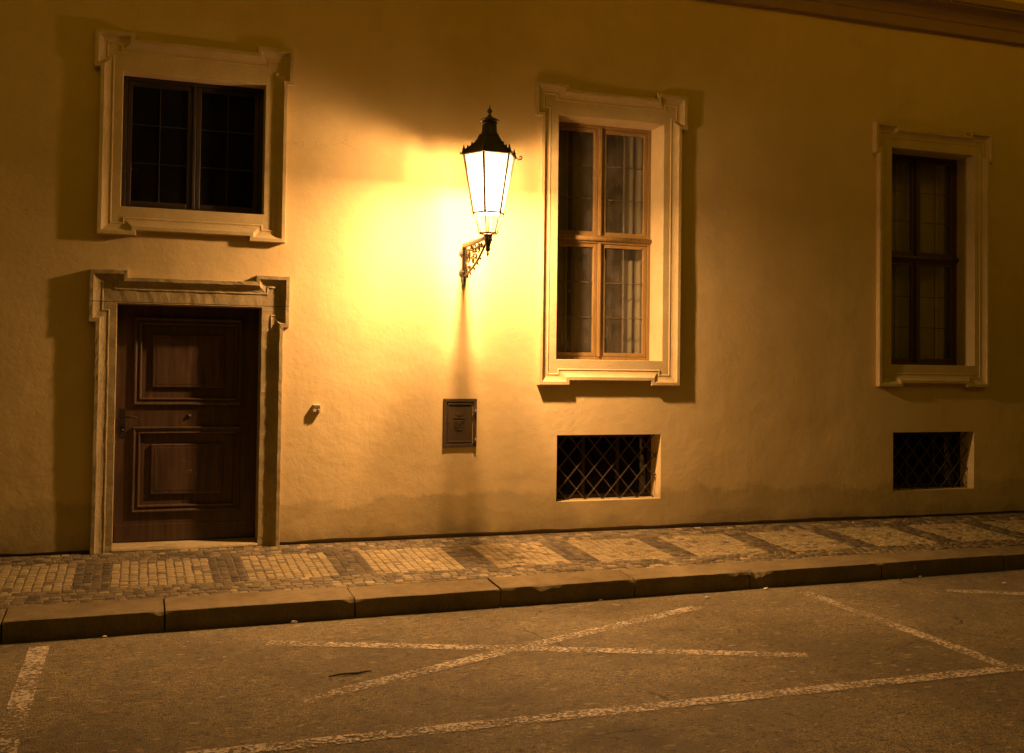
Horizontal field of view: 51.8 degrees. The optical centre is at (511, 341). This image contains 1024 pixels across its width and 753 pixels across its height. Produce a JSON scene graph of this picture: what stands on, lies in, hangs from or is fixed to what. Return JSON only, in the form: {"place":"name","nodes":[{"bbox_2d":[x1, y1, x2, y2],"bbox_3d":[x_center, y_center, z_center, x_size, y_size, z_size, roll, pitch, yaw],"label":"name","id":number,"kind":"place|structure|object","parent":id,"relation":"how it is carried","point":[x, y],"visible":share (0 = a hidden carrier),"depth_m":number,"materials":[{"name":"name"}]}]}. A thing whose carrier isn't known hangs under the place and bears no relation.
{"place":"outdoors","nodes":[
{"label":"outdoors","id":0,"kind":"place"},
{"bbox_2d":[0,569,1023,752],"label":"road","id":1,"kind":"structure","parent":0,"point":[184,691],"depth_m":6.43,"materials":[{"name":"grey asphalt"}]},
{"bbox_2d":[0,646,48,752],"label":"road marking","id":2,"kind":"object","parent":1,"relation":"on","point":[24,698],"visible":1,"depth_m":6.08,"materials":[{"name":"paint"}]},
{"bbox_2d":[329,670,370,676],"bbox_3d":[-0.987,2.041,6.469,0.273,0.017,0.043,1,-2,-26],"label":"twig","id":3,"kind":"object","parent":1,"relation":"on","point":[350,673],"visible":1,"depth_m":6.47,"materials":[{"name":"brown wood"}]},
{"bbox_2d":[299,606,705,702],"bbox_3d":[0.145,2.079,7.217,3.706,0.001,0.145,2,-2,-43],"label":"road marking","id":4,"kind":"object","parent":1,"relation":"on","point":[481,658],"visible":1,"depth_m":6.82,"materials":[{"name":"paint"}]},
{"bbox_2d":[0,0,1023,556],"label":"building","id":5,"kind":"structure","parent":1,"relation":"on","point":[234,234],"depth_m":10.40,"materials":[{"name":"paint"}]},
{"bbox_2d":[112,305,258,542],"bbox_3d":[-2.964,0.747,9.641,1.240,2.125,0.127,1,-2,-20],"label":"door","id":6,"kind":"structure","parent":5,"relation":"in","point":[185,451],"depth_m":9.63,"materials":[{"name":"brown wood"}]},
{"bbox_2d":[121,76,263,213],"bbox_3d":[-2.916,-1.767,9.676,1.230,1.195,0.070,1,-2,-20],"label":"window","id":7,"kind":"structure","parent":5,"relation":"in","point":[224,143],"depth_m":9.65,"materials":[{"name":"black glass"}]},
{"bbox_2d":[312,404,320,411],"bbox_3d":[-1.817,0.624,9.812,0.074,0.070,0.060,1,-2,-20],"label":"doorbell","id":8,"kind":"object","parent":5,"relation":"attached to","point":[316,407],"visible":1,"depth_m":9.79,"materials":[{"name":"white metal"}]},
{"bbox_2d":[442,398,476,447],"bbox_3d":[-0.509,0.797,10.287,0.340,0.474,0.060,1,-2,-20],"label":"meter hatch","id":9,"kind":"object","parent":5,"relation":"attached to","point":[459,422],"visible":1,"depth_m":10.28,"materials":[{"name":"metal"}]},
{"bbox_2d":[446,402,472,442],"bbox_3d":[-0.510,0.797,10.290,0.262,0.396,0.034,1,-2,-20],"label":"hatch door","id":10,"kind":"structure","parent":9,"relation":"in","point":[459,415],"depth_m":10.28,"materials":[{"name":"metal"}]},
{"bbox_2d":[459,106,522,286],"bbox_3d":[-0.339,-1.351,9.830,0.575,1.627,1.001,2,-2,-40],"label":"wall lantern","id":11,"kind":"object","parent":5,"relation":"attached to","point":[489,157],"depth_m":9.55,"materials":[{"name":"glass"}]},
{"bbox_2d":[556,130,642,356],"bbox_3d":[0.855,-1.045,11.326,1.390,2.540,0.042,1,-2,-19],"label":"curtain","id":12,"kind":"object","parent":5,"relation":"hanging from","point":[614,303],"visible":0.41,"depth_m":11.38,"materials":[{"name":"white fabric"}]},
{"bbox_2d":[556,122,651,360],"bbox_3d":[0.909,-1.038,11.174,1.250,2.480,0.175,1,-2,-20],"label":"window","id":13,"kind":"structure","parent":5,"relation":"in","point":[597,239],"depth_m":11.14,"materials":[{"name":"brown wood"}]},
{"bbox_2d":[556,434,655,499],"bbox_3d":[0.940,1.299,10.989,1.190,0.690,0.182,1,-2,-20],"label":"cellar window","id":14,"kind":"structure","parent":5,"relation":"in","point":[588,466],"depth_m":11.03,"materials":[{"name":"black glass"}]},
{"bbox_2d":[891,161,945,362],"bbox_3d":[4.722,-0.961,12.702,1.390,2.540,0.036,1,-2,-20],"label":"curtain","id":15,"kind":"object","parent":5,"relation":"hanging from","point":[900,210],"visible":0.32,"depth_m":12.80,"materials":[{"name":"fabric"}]},
{"bbox_2d":[891,154,958,365],"bbox_3d":[4.777,-0.954,12.547,1.250,2.480,0.175,1,-2,-20],"label":"window","id":16,"kind":"structure","parent":5,"relation":"in","point":[913,258],"depth_m":12.54,"materials":[{"name":"brown wood"}]},
{"bbox_2d":[893,432,967,489],"bbox_3d":[4.817,1.389,12.367,1.180,0.688,0.182,1,-2,-20],"label":"cellar window","id":17,"kind":"structure","parent":5,"relation":"in","point":[925,460],"depth_m":12.42,"materials":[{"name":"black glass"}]},
{"bbox_2d":[0,545,1023,643],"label":"kerb","id":18,"kind":"structure","parent":1,"relation":"on","point":[69,621],"depth_m":8.34,"materials":[{"name":"stone"}]},
{"bbox_2d":[266,641,806,656],"bbox_3d":[0.156,2.078,7.130,3.645,0.001,0.127,1,-1,2],"label":"road marking","id":19,"kind":"object","parent":1,"relation":"on","point":[564,648],"visible":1,"depth_m":7.13,"materials":[{"name":"paint"}]},
{"bbox_2d":[179,664,1023,752],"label":"road marking","id":20,"kind":"object","parent":1,"relation":"on","point":[438,727],"visible":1,"depth_m":5.82,"materials":[{"name":"paint"}]},
{"bbox_2d":[800,592,1010,665],"bbox_3d":[2.857,2.134,7.977,0.126,0.001,2.332,1,-2,-17],"label":"road marking","id":21,"kind":"object","parent":1,"relation":"on","point":[921,636],"visible":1,"depth_m":7.59,"materials":[{"name":"paint"}]},
{"bbox_2d":[946,589,1023,594],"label":"road marking","id":22,"kind":"object","parent":1,"relation":"on","point":[1012,593],"visible":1,"depth_m":9.16,"materials":[{"name":"paint"}]},
{"bbox_2d":[0,512,1023,610],"bbox_3d":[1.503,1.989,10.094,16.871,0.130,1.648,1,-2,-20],"label":"pavement","id":23,"kind":"structure","parent":0,"point":[1000,531],"depth_m":9.48,"materials":[{"name":"grey stone"}]}
]}

